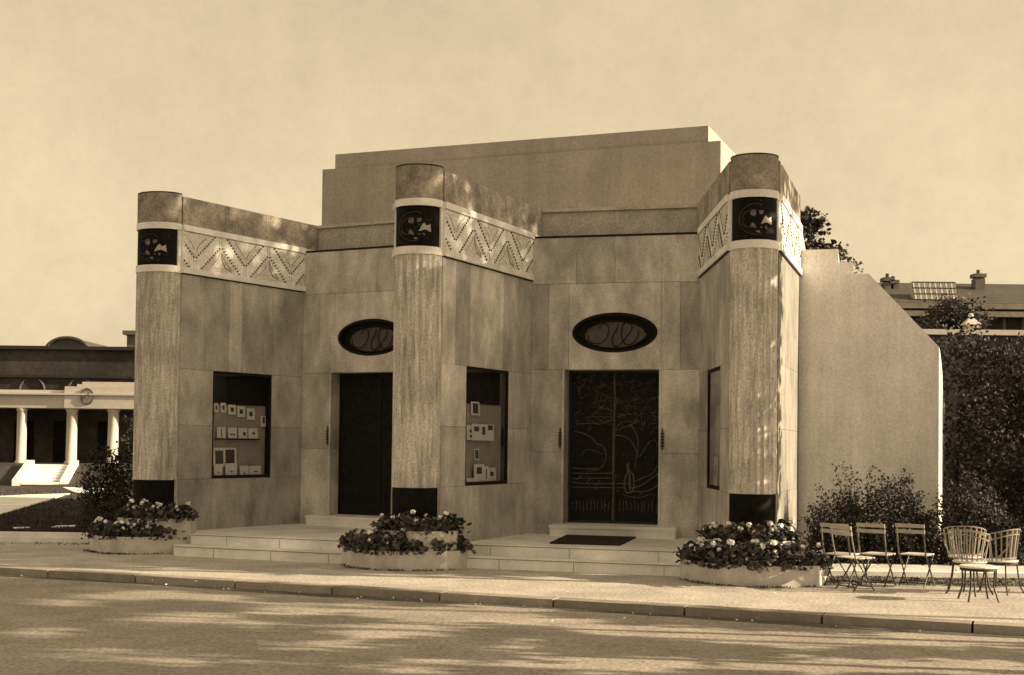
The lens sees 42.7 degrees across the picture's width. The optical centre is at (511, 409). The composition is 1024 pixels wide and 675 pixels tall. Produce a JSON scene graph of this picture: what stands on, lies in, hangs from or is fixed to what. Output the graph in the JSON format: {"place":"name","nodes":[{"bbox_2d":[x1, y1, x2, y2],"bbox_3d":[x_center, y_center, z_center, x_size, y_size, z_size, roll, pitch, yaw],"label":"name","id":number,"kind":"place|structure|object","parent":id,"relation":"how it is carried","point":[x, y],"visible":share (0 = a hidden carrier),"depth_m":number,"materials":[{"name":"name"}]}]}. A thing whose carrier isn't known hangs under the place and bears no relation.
{"place":"outdoors","nodes":[
{"label":"outdoors","id":0,"kind":"place"},
{"bbox_2d":[0,489,132,531],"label":"lawn grass","id":1,"kind":"structure","parent":0,"point":[12,522],"depth_m":31.44,"materials":[{"name":"green plant"}]},
{"bbox_2d":[0,464,132,527],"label":"lawn","id":2,"kind":"structure","parent":0,"point":[8,472],"depth_m":51.68,"materials":[{"name":"plant"}]},
{"bbox_2d":[0,493,69,513],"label":"garden path","id":3,"kind":"structure","parent":2,"relation":"on","point":[9,503],"depth_m":39.34,"materials":[{"name":"stone"}]},
{"bbox_2d":[12,460,78,485],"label":"garden stair","id":4,"kind":"object","parent":2,"relation":"on","point":[29,472],"visible":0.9,"depth_m":53.24,"materials":[{"name":"stone"}]},
{"bbox_2d":[0,382,133,464],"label":"colonnade building","id":5,"kind":"structure","parent":2,"relation":"on","point":[68,424],"depth_m":60.92,"materials":[{"name":"white stone"}]},
{"bbox_2d":[13,420,33,461],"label":"doorway","id":6,"kind":"structure","parent":5,"relation":"in","point":[30,424],"depth_m":62.08,"materials":[{"name":"black stone"}]},
{"bbox_2d":[53,421,65,462],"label":"doorway","id":7,"kind":"structure","parent":5,"relation":"in","point":[59,428],"depth_m":62.08,"materials":[{"name":"black stone"}]},
{"bbox_2d":[97,421,107,462],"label":"doorway","id":8,"kind":"structure","parent":5,"relation":"in","point":[102,435],"depth_m":62.08,"materials":[{"name":"black stone"}]},
{"bbox_2d":[0,330,134,389],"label":"long hall","id":9,"kind":"structure","parent":2,"relation":"on","point":[60,363],"depth_m":95.10,"materials":[{"name":"stone"}]},
{"bbox_2d":[70,441,132,527],"bbox_3d":[-8.097,1.604,26.521,1.708,1.946,1.734,1,-2,0],"label":"evergreen bush","id":10,"kind":"object","parent":2,"relation":"on","point":[117,483],"visible":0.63,"depth_m":26.48,"materials":[{"name":"green plant"}]},
{"bbox_2d":[119,411,133,465],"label":"garden bush","id":11,"kind":"object","parent":2,"relation":"on","point":[129,437],"visible":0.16,"depth_m":56.73,"materials":[{"name":"green plant"}]},
{"bbox_2d":[0,576,1023,674],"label":"road","id":12,"kind":"structure","parent":0,"point":[59,627],"depth_m":13.94,"materials":[{"name":"grey asphalt"}]},
{"bbox_2d":[0,565,1023,635],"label":"kerb","id":13,"kind":"structure","parent":12,"relation":"on","point":[983,627],"depth_m":16.89,"materials":[{"name":"concrete"}]},
{"bbox_2d":[0,574,1023,637],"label":"gutter","id":14,"kind":"object","parent":12,"relation":"on","point":[712,618],"visible":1,"depth_m":16.56,"materials":[{"name":"grey concrete"}]},
{"bbox_2d":[0,542,1023,623],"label":"pavement","id":15,"kind":"structure","parent":0,"point":[927,601],"depth_m":18.67,"materials":[{"name":"beige concrete"}]},
{"bbox_2d":[0,531,89,542],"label":"stone border","id":16,"kind":"object","parent":15,"relation":"on","point":[60,537],"depth_m":25.33,"materials":[{"name":"stone"}]},
{"bbox_2d":[79,490,127,542],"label":"evergreen bush","id":17,"kind":"object","parent":15,"relation":"on","point":[107,511],"visible":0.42,"depth_m":25.11,"materials":[{"name":"green plant"}]},
{"bbox_2d":[90,517,195,553],"bbox_3d":[-6.658,2.252,23.302,1.877,0.640,1.050,0,-2,13],"label":"flower planter","id":18,"kind":"object","parent":15,"relation":"on","point":[139,545],"visible":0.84,"depth_m":22.99,"materials":[{"name":"concrete"}]},
{"bbox_2d":[88,516,109,536],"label":"geranium plant","id":19,"kind":"object","parent":18,"relation":"in","point":[100,523],"visible":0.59,"depth_m":23.16,"materials":[{"name":"green plant"}]},
{"bbox_2d":[96,519,118,539],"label":"geranium plant","id":20,"kind":"object","parent":18,"relation":"in","point":[110,523],"visible":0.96,"depth_m":22.90,"materials":[{"name":"green plant"}]},
{"bbox_2d":[111,520,132,538],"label":"geranium plant","id":21,"kind":"object","parent":18,"relation":"in","point":[122,525],"visible":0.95,"depth_m":22.91,"materials":[{"name":"green plant"}]},
{"bbox_2d":[130,519,151,536],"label":"geranium plant","id":22,"kind":"object","parent":18,"relation":"in","point":[143,524],"visible":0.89,"depth_m":22.92,"materials":[{"name":"green plant"}]},
{"bbox_2d":[128,501,159,522],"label":"geranium plant","id":23,"kind":"object","parent":18,"relation":"in","point":[145,507],"visible":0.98,"depth_m":23.05,"materials":[{"name":"green plant"}]},
{"bbox_2d":[147,503,174,521],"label":"geranium plant","id":24,"kind":"object","parent":18,"relation":"in","point":[159,511],"visible":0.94,"depth_m":23.05,"materials":[{"name":"green plant"}]},
{"bbox_2d":[163,503,182,522],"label":"geranium plant","id":25,"kind":"object","parent":18,"relation":"in","point":[172,508],"visible":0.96,"depth_m":23.11,"materials":[{"name":"green plant"}]},
{"bbox_2d":[170,505,197,522],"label":"geranium plant","id":26,"kind":"object","parent":18,"relation":"in","point":[182,508],"visible":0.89,"depth_m":23.19,"materials":[{"name":"green plant"}]},
{"bbox_2d":[181,501,198,520],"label":"geranium plant","id":27,"kind":"object","parent":18,"relation":"in","point":[189,508],"visible":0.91,"depth_m":23.30,"materials":[{"name":"green plant"}]},
{"bbox_2d":[342,529,472,570],"bbox_3d":[-1.818,2.247,21.035,2.088,0.640,1.170,0,-2,20],"label":"flower planter","id":28,"kind":"object","parent":15,"relation":"on","point":[429,559],"visible":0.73,"depth_m":20.54,"materials":[{"name":"stone"}]},
{"bbox_2d":[346,531,375,553],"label":"geranium plant","id":29,"kind":"object","parent":28,"relation":"in","point":[359,547],"visible":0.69,"depth_m":20.70,"materials":[{"name":"green plant"}]},
{"bbox_2d":[362,529,382,554],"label":"geranium plant","id":30,"kind":"object","parent":28,"relation":"in","point":[373,535],"visible":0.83,"depth_m":20.61,"materials":[{"name":"green plant"}]},
{"bbox_2d":[362,530,399,555],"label":"geranium plant","id":31,"kind":"object","parent":28,"relation":"in","point":[378,537],"visible":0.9,"depth_m":20.50,"materials":[{"name":"green plant"}]},
{"bbox_2d":[371,513,395,533],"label":"geranium plant","id":32,"kind":"object","parent":28,"relation":"in","point":[383,517],"visible":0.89,"depth_m":20.84,"materials":[{"name":"green plant"}]},
{"bbox_2d":[392,510,417,532],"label":"geranium plant","id":33,"kind":"object","parent":28,"relation":"in","point":[406,516],"visible":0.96,"depth_m":20.64,"materials":[{"name":"green plant"}]},
{"bbox_2d":[389,527,423,554],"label":"geranium plant","id":34,"kind":"object","parent":28,"relation":"in","point":[402,538],"visible":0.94,"depth_m":20.44,"materials":[{"name":"green plant"}]},
{"bbox_2d":[397,518,423,533],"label":"geranium plant","id":35,"kind":"object","parent":28,"relation":"in","point":[410,527],"visible":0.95,"depth_m":20.55,"materials":[{"name":"green plant"}]},
{"bbox_2d":[415,513,448,535],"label":"geranium plant","id":36,"kind":"object","parent":28,"relation":"in","point":[428,518],"visible":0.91,"depth_m":20.61,"materials":[{"name":"green plant"}]},
{"bbox_2d":[430,515,457,532],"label":"geranium plant","id":37,"kind":"object","parent":28,"relation":"in","point":[443,521],"visible":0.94,"depth_m":20.67,"materials":[{"name":"green plant"}]},
{"bbox_2d":[443,511,471,534],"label":"geranium plant","id":38,"kind":"object","parent":28,"relation":"in","point":[453,518],"visible":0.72,"depth_m":20.84,"materials":[{"name":"green plant"}]},
{"bbox_2d":[457,534,475,554],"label":"geranium plant","id":39,"kind":"object","parent":28,"relation":"in","point":[465,541],"visible":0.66,"depth_m":20.80,"materials":[{"name":"green plant"}]},
{"bbox_2d":[173,544,679,575],"bbox_3d":[-1.129,2.543,23.132,10.102,0.215,4.367,0,-2,21],"label":"step","id":40,"kind":"object","parent":15,"relation":"on","point":[656,570],"visible":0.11,"depth_m":20.88,"materials":[{"name":"stone"}]},
{"bbox_2d":[174,535,676,571],"bbox_3d":[-1.511,2.407,21.441,8.937,0.385,0.730,0,-2,17],"label":"step joint","id":41,"kind":"object","parent":40,"relation":"attached to","point":[469,558],"visible":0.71,"depth_m":21.33,"materials":[{"name":"grey concrete"}]},
{"bbox_2d":[174,533,681,565],"bbox_3d":[-1.474,2.296,21.564,8.938,0.184,1.016,0,-2,17],"label":"step nosing","id":42,"kind":"object","parent":40,"relation":"on","point":[473,556],"visible":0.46,"depth_m":21.29,"materials":[{"name":"stone"}]},
{"bbox_2d":[189,523,698,562],"bbox_3d":[-1.144,2.359,23.461,10.123,0.169,3.960,0,-2,21],"label":"porch","id":43,"kind":"object","parent":40,"relation":"on","point":[299,530],"visible":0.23,"depth_m":22.36,"materials":[{"name":"stone"}]},
{"bbox_2d":[550,535,635,545],"bbox_3d":[1.525,2.282,23.153,1.297,0.026,2.877,0,-2,11],"label":"doormat","id":44,"kind":"object","parent":43,"relation":"on","point":[593,540],"visible":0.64,"depth_m":22.47,"materials":[{"name":"black rubber"}]},
{"bbox_2d":[0,542,1023,590],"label":"ground weeds","id":45,"kind":"object","parent":15,"relation":"on","point":[834,577],"visible":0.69,"depth_m":19.86,"materials":[{"name":"green plant"}]},
{"bbox_2d":[132,126,944,556],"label":"exhibition pavilion","id":46,"kind":"structure","parent":15,"relation":"on","point":[634,334],"depth_m":23.93,"materials":[{"name":"stone"}]},
{"bbox_2d":[213,448,235,466],"bbox_3d":[-5.493,0.917,25.032,0.027,0.361,0.602,0,-2,33],"label":"print","id":47,"kind":"object","parent":46,"relation":"attached to","point":[222,456],"visible":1,"depth_m":25.00,"materials":[{"name":"paper"}]},
{"bbox_2d":[225,463,236,474],"bbox_3d":[-5.388,1.159,25.104,0.024,0.244,0.299,0,-2,33],"label":"booklet","id":48,"kind":"object","parent":46,"relation":"in","point":[230,468],"visible":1,"depth_m":25.09,"materials":[{"name":"paper"}]},
{"bbox_2d":[206,371,271,478],"bbox_3d":[-5.281,0.313,25.316,0.168,2.027,1.596,0,-2,33],"label":"display window","id":49,"kind":"structure","parent":46,"relation":"in","point":[253,391],"depth_m":25.50,"materials":[{"name":"glass"}]},
{"bbox_2d":[338,373,392,515],"bbox_3d":[-2.629,0.702,26.193,2.018,2.846,0.092,0,-2,27],"label":"double door","id":50,"kind":"structure","parent":46,"relation":"in","point":[366,399],"depth_m":26.34,"materials":[{"name":"brown metal"}]},
{"bbox_2d":[338,319,393,355],"bbox_3d":[-2.758,-1.427,26.081,1.600,0.740,0.150,0,-2,27],"label":"oval window","id":51,"kind":"structure","parent":46,"relation":"in","point":[367,337],"depth_m":26.15,"materials":[{"name":"metal"}]},
{"bbox_2d":[474,464,484,481],"bbox_3d":[-0.570,1.107,22.738,0.024,0.306,0.381,0,-2,26],"label":"book cover","id":52,"kind":"object","parent":46,"relation":"in","point":[479,474],"visible":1,"depth_m":22.73,"materials":[{"name":"paper"}]},
{"bbox_2d":[471,424,493,440],"bbox_3d":[-0.507,0.406,22.893,0.024,0.284,0.836,0,-2,26],"label":"poster sheet","id":53,"kind":"object","parent":46,"relation":"attached to","point":[483,432],"visible":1,"depth_m":22.89,"materials":[{"name":"paper"}]},
{"bbox_2d":[465,366,508,485],"bbox_3d":[-0.509,0.304,22.903,0.168,2.027,1.666,0,-2,26],"label":"display window","id":54,"kind":"structure","parent":46,"relation":"in","point":[488,387],"depth_m":23.21,"materials":[{"name":"glass"}]},
{"bbox_2d":[568,371,658,523],"bbox_3d":[1.940,0.709,24.486,1.790,2.846,0.093,0,-2,14],"label":"double door","id":55,"kind":"structure","parent":46,"relation":"in","point":[614,415],"depth_m":24.48,"materials":[{"name":"brown metal"}]},
{"bbox_2d":[572,313,657,352],"bbox_3d":[1.911,-1.411,24.207,1.600,0.740,0.150,0,-2,14],"label":"oval window","id":56,"kind":"structure","parent":46,"relation":"in","point":[607,332],"depth_m":24.23,"materials":[{"name":"metal"}]},
{"bbox_2d":[707,366,719,489],"bbox_3d":[3.469,0.325,21.943,0.173,2.027,1.490,1,-2,0],"label":"display window","id":57,"kind":"structure","parent":46,"relation":"in","point":[713,413],"depth_m":22.65,"materials":[{"name":"metal"}]},
{"bbox_2d":[824,245,863,273],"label":"wall creeper","id":58,"kind":"object","parent":46,"relation":"attached to","point":[848,259],"depth_m":23.39,"materials":[{"name":"green plant"}]},
{"bbox_2d":[680,539,828,587],"bbox_3d":[3.509,2.262,19.286,2.159,0.640,1.271,0,-2,22],"label":"flower planter","id":59,"kind":"object","parent":15,"relation":"on","point":[777,576],"visible":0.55,"depth_m":18.73,"materials":[{"name":"concrete"}]},
{"bbox_2d":[694,538,720,566],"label":"geranium plant","id":60,"kind":"object","parent":59,"relation":"in","point":[709,553],"visible":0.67,"depth_m":19.08,"materials":[{"name":"green plant"}]},
{"bbox_2d":[697,522,723,538],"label":"geranium plant","id":61,"kind":"object","parent":59,"relation":"in","point":[712,532],"visible":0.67,"depth_m":19.57,"materials":[{"name":"green plant"}]},
{"bbox_2d":[693,539,728,567],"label":"geranium plant","id":62,"kind":"object","parent":59,"relation":"in","point":[714,545],"visible":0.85,"depth_m":19.03,"materials":[{"name":"green plant"}]},
{"bbox_2d":[703,547,729,569],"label":"geranium plant","id":63,"kind":"object","parent":59,"relation":"in","point":[718,556],"visible":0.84,"depth_m":18.91,"materials":[{"name":"green plant"}]},
{"bbox_2d":[717,539,745,567],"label":"geranium plant","id":64,"kind":"object","parent":59,"relation":"in","point":[732,549],"visible":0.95,"depth_m":18.79,"materials":[{"name":"green plant"}]},
{"bbox_2d":[725,522,760,544],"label":"geranium plant","id":65,"kind":"object","parent":59,"relation":"in","point":[734,534],"visible":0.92,"depth_m":19.18,"materials":[{"name":"green plant"}]},
{"bbox_2d":[730,538,758,567],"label":"geranium plant","id":66,"kind":"object","parent":59,"relation":"in","point":[753,542],"visible":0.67,"depth_m":18.82,"materials":[{"name":"green plant"}]},
{"bbox_2d":[737,524,768,544],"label":"geranium plant","id":67,"kind":"object","parent":59,"relation":"in","point":[748,530],"visible":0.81,"depth_m":19.15,"materials":[{"name":"green plant"}]},
{"bbox_2d":[746,543,781,572],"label":"geranium plant","id":68,"kind":"object","parent":59,"relation":"in","point":[758,547],"visible":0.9,"depth_m":18.65,"materials":[{"name":"green plant"}]},
{"bbox_2d":[751,546,778,570],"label":"geranium plant","id":69,"kind":"object","parent":59,"relation":"in","point":[761,563],"visible":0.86,"depth_m":18.63,"materials":[{"name":"green plant"}]},
{"bbox_2d":[760,520,785,543],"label":"geranium plant","id":70,"kind":"object","parent":59,"relation":"in","point":[769,524],"visible":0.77,"depth_m":19.24,"materials":[{"name":"green plant"}]},
{"bbox_2d":[763,540,791,571],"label":"geranium plant","id":71,"kind":"object","parent":59,"relation":"in","point":[772,545],"visible":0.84,"depth_m":18.68,"materials":[{"name":"green plant"}]},
{"bbox_2d":[767,539,800,567],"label":"geranium plant","id":72,"kind":"object","parent":59,"relation":"in","point":[785,563],"visible":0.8,"depth_m":18.66,"materials":[{"name":"green plant"}]},
{"bbox_2d":[771,517,808,544],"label":"geranium plant","id":73,"kind":"object","parent":59,"relation":"in","point":[782,525],"visible":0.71,"depth_m":19.36,"materials":[{"name":"green plant"}]},
{"bbox_2d":[782,521,807,544],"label":"geranium plant","id":74,"kind":"object","parent":59,"relation":"in","point":[797,535],"visible":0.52,"depth_m":19.48,"materials":[{"name":"green plant"}]},
{"bbox_2d":[784,542,814,570],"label":"geranium plant","id":75,"kind":"object","parent":59,"relation":"in","point":[793,547],"visible":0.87,"depth_m":18.71,"materials":[{"name":"green plant"}]},
{"bbox_2d":[820,523,859,587],"bbox_3d":[4.758,2.106,18.959,0.430,0.918,0.495,-1,-2,38],"label":"folding chair","id":76,"kind":"object","parent":15,"relation":"on","point":[828,531],"visible":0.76,"depth_m":18.90,"materials":[{"name":"metal"}]},
{"bbox_2d":[829,525,874,591],"bbox_3d":[4.791,2.092,18.427,0.495,0.918,0.430,1,-2,-28],"label":"folding chair","id":77,"kind":"object","parent":15,"relation":"on","point":[854,556],"visible":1,"depth_m":18.34,"materials":[{"name":"metal"}]},
{"bbox_2d":[856,523,895,586],"bbox_3d":[5.306,2.115,19.059,0.430,0.918,0.495,-1,-2,38],"label":"folding chair","id":78,"kind":"object","parent":15,"relation":"on","point":[885,553],"visible":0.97,"depth_m":18.96,"materials":[{"name":"metal"}]},
{"bbox_2d":[895,523,934,587],"bbox_3d":[5.875,2.121,19.059,0.430,0.918,0.495,-1,-2,38],"label":"folding chair","id":79,"kind":"object","parent":15,"relation":"on","point":[925,554],"visible":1,"depth_m":18.97,"materials":[{"name":"metal"}]},
{"bbox_2d":[829,563,1023,578],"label":"stone border","id":80,"kind":"object","parent":15,"relation":"on","point":[920,570],"depth_m":20.39,"materials":[{"name":"stone"}]},
{"bbox_2d":[829,576,1023,587],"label":"worn verge","id":81,"kind":"structure","parent":15,"relation":"on","point":[956,583],"depth_m":19.61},
{"bbox_2d":[840,551,1023,565],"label":"planting bed","id":82,"kind":"object","parent":15,"relation":"on","point":[936,561],"depth_m":22.06,"materials":[{"name":"soil"}]},
{"bbox_2d":[798,515,851,563],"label":"bedding shrub","id":83,"kind":"object","parent":82,"relation":"on","point":[815,527],"visible":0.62,"depth_m":20.86,"materials":[{"name":"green plant"}]},
{"bbox_2d":[800,206,854,273],"bbox_3d":[6.788,-0.928,30.940,2.848,7.670,2.507,0,-2,29],"label":"dark tree","id":84,"kind":"object","parent":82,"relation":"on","point":[811,225],"visible":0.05,"depth_m":30.54,"materials":[{"name":"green plant"}]},
{"bbox_2d":[801,483,868,562],"bbox_3d":[5.175,1.881,21.282,1.046,1.359,1.079,0,-2,36],"label":"garden shrub","id":85,"kind":"object","parent":82,"relation":"on","point":[820,512],"visible":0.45,"depth_m":21.19,"materials":[{"name":"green plant"}]},
{"bbox_2d":[821,461,892,562],"bbox_3d":[5.686,1.717,21.471,1.146,1.728,1.096,2,-2,-34],"label":"garden shrub","id":86,"kind":"object","parent":82,"relation":"on","point":[868,502],"visible":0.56,"depth_m":21.38,"materials":[{"name":"green plant"}]},
{"bbox_2d":[827,517,893,563],"bbox_3d":[5.487,2.138,20.793,0.969,0.826,1.080,0,-2,32],"label":"bedding shrub","id":87,"kind":"object","parent":82,"relation":"on","point":[863,548],"visible":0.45,"depth_m":20.80,"materials":[{"name":"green plant"}]},
{"bbox_2d":[864,513,921,563],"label":"bedding shrub","id":88,"kind":"object","parent":82,"relation":"on","point":[890,548],"visible":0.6,"depth_m":20.78,"materials":[{"name":"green plant"}]},
{"bbox_2d":[872,465,924,563],"bbox_3d":[6.312,1.726,21.179,1.112,1.698,1.003,1,-2,0],"label":"garden shrub","id":89,"kind":"object","parent":82,"relation":"on","point":[903,512],"visible":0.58,"depth_m":21.09,"materials":[{"name":"green plant"}]},
{"bbox_2d":[888,516,947,564],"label":"bedding shrub","id":90,"kind":"object","parent":82,"relation":"on","point":[919,559],"visible":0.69,"depth_m":20.80,"materials":[{"name":"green plant"}]},
{"bbox_2d":[904,489,941,563],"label":"garden shrub","id":91,"kind":"object","parent":82,"relation":"on","point":[916,507],"visible":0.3,"depth_m":21.44,"materials":[{"name":"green plant"}]},
{"bbox_2d":[918,518,979,565],"bbox_3d":[6.976,2.148,20.854,0.989,0.836,0.941,1,-2,0],"label":"bedding shrub","id":92,"kind":"object","parent":82,"relation":"on","point":[945,559],"visible":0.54,"depth_m":20.69,"materials":[{"name":"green plant"}]},
{"bbox_2d":[916,470,989,570],"bbox_3d":[7.112,1.785,20.973,1.122,1.628,1.049,2,-2,-29],"label":"garden shrub","id":93,"kind":"object","parent":82,"relation":"on","point":[944,511],"visible":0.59,"depth_m":20.94,"materials":[{"name":"green plant"}]},
{"bbox_2d":[932,314,1023,548],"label":"tall hedge","id":94,"kind":"object","parent":82,"relation":"on","point":[983,424],"visible":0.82,"depth_m":24.73,"materials":[{"name":"green plant"}]},
{"bbox_2d":[954,515,1009,564],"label":"bedding shrub","id":95,"kind":"object","parent":82,"relation":"on","point":[992,546],"visible":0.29,"depth_m":20.78,"materials":[{"name":"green plant"}]},
{"bbox_2d":[952,470,1014,563],"bbox_3d":[7.587,1.801,21.129,1.113,1.622,0.997,0,-2,14],"label":"garden shrub","id":96,"kind":"object","parent":82,"relation":"on","point":[995,511],"visible":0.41,"depth_m":21.07,"materials":[{"name":"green plant"}]},
{"bbox_2d":[982,516,1023,566],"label":"bedding shrub","id":97,"kind":"object","parent":82,"relation":"on","point":[1019,558],"visible":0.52,"depth_m":20.70,"materials":[{"name":"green plant"}]},
{"bbox_2d":[943,526,986,589],"bbox_3d":[6.517,2.123,18.846,0.600,0.916,0.487,0,-2,20],"label":"wire armchair","id":98,"kind":"object","parent":15,"relation":"on","point":[950,556],"visible":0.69,"depth_m":18.70,"materials":[{"name":"metal"}]},
{"bbox_2d":[945,529,993,596],"bbox_3d":[6.306,2.100,18.048,0.487,0.916,0.600,2,-2,-40],"label":"wire armchair","id":99,"kind":"object","parent":15,"relation":"on","point":[957,560],"visible":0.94,"depth_m":17.89,"materials":[{"name":"paint"}]},
{"bbox_2d":[922,329,1023,376],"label":"terrace wall","id":100,"kind":"structure","parent":15,"relation":"on","point":[1001,335],"depth_m":34.04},
{"bbox_2d":[960,313,980,328],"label":"gate pillar","id":101,"kind":"structure","parent":100,"relation":"on","point":[973,321],"depth_m":34.69,"materials":[{"name":"white stone"}]},
{"bbox_2d":[957,564,999,602],"bbox_3d":[6.163,2.299,17.297,0.500,0.470,0.500,1,-2,0],"label":"garden stool","id":102,"kind":"object","parent":15,"relation":"on","point":[985,568],"visible":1,"depth_m":17.14,"materials":[{"name":"paint"}]},
{"bbox_2d":[977,529,1023,595],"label":"wire armchair","id":103,"kind":"object","parent":15,"relation":"on","point":[1009,560],"visible":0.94,"depth_m":18.09,"materials":[{"name":"metal"}]},
{"bbox_2d":[0,0,1023,346],"label":"sky","id":104,"kind":"structure","parent":0,"point":[901,122],"materials":[{"name":"beige"}]},
{"label":"ground","id":105,"kind":"structure","parent":0,"visible":0},
{"bbox_2d":[878,270,1023,329],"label":"long roofed building","id":106,"kind":"structure","parent":105,"relation":"on","point":[1006,301],"depth_m":62.87,"materials":[{"name":"metal"}]},
{"bbox_2d":[911,317,1021,329],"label":"window","id":107,"kind":"structure","parent":106,"relation":"in","point":[1012,323],"depth_m":62.35,"materials":[{"name":"glass"}]},
{"bbox_2d":[916,290,997,329],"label":"round tree","id":108,"kind":"object","parent":105,"relation":"on","point":[949,312],"visible":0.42,"depth_m":47.53,"materials":[{"name":"green plant"}]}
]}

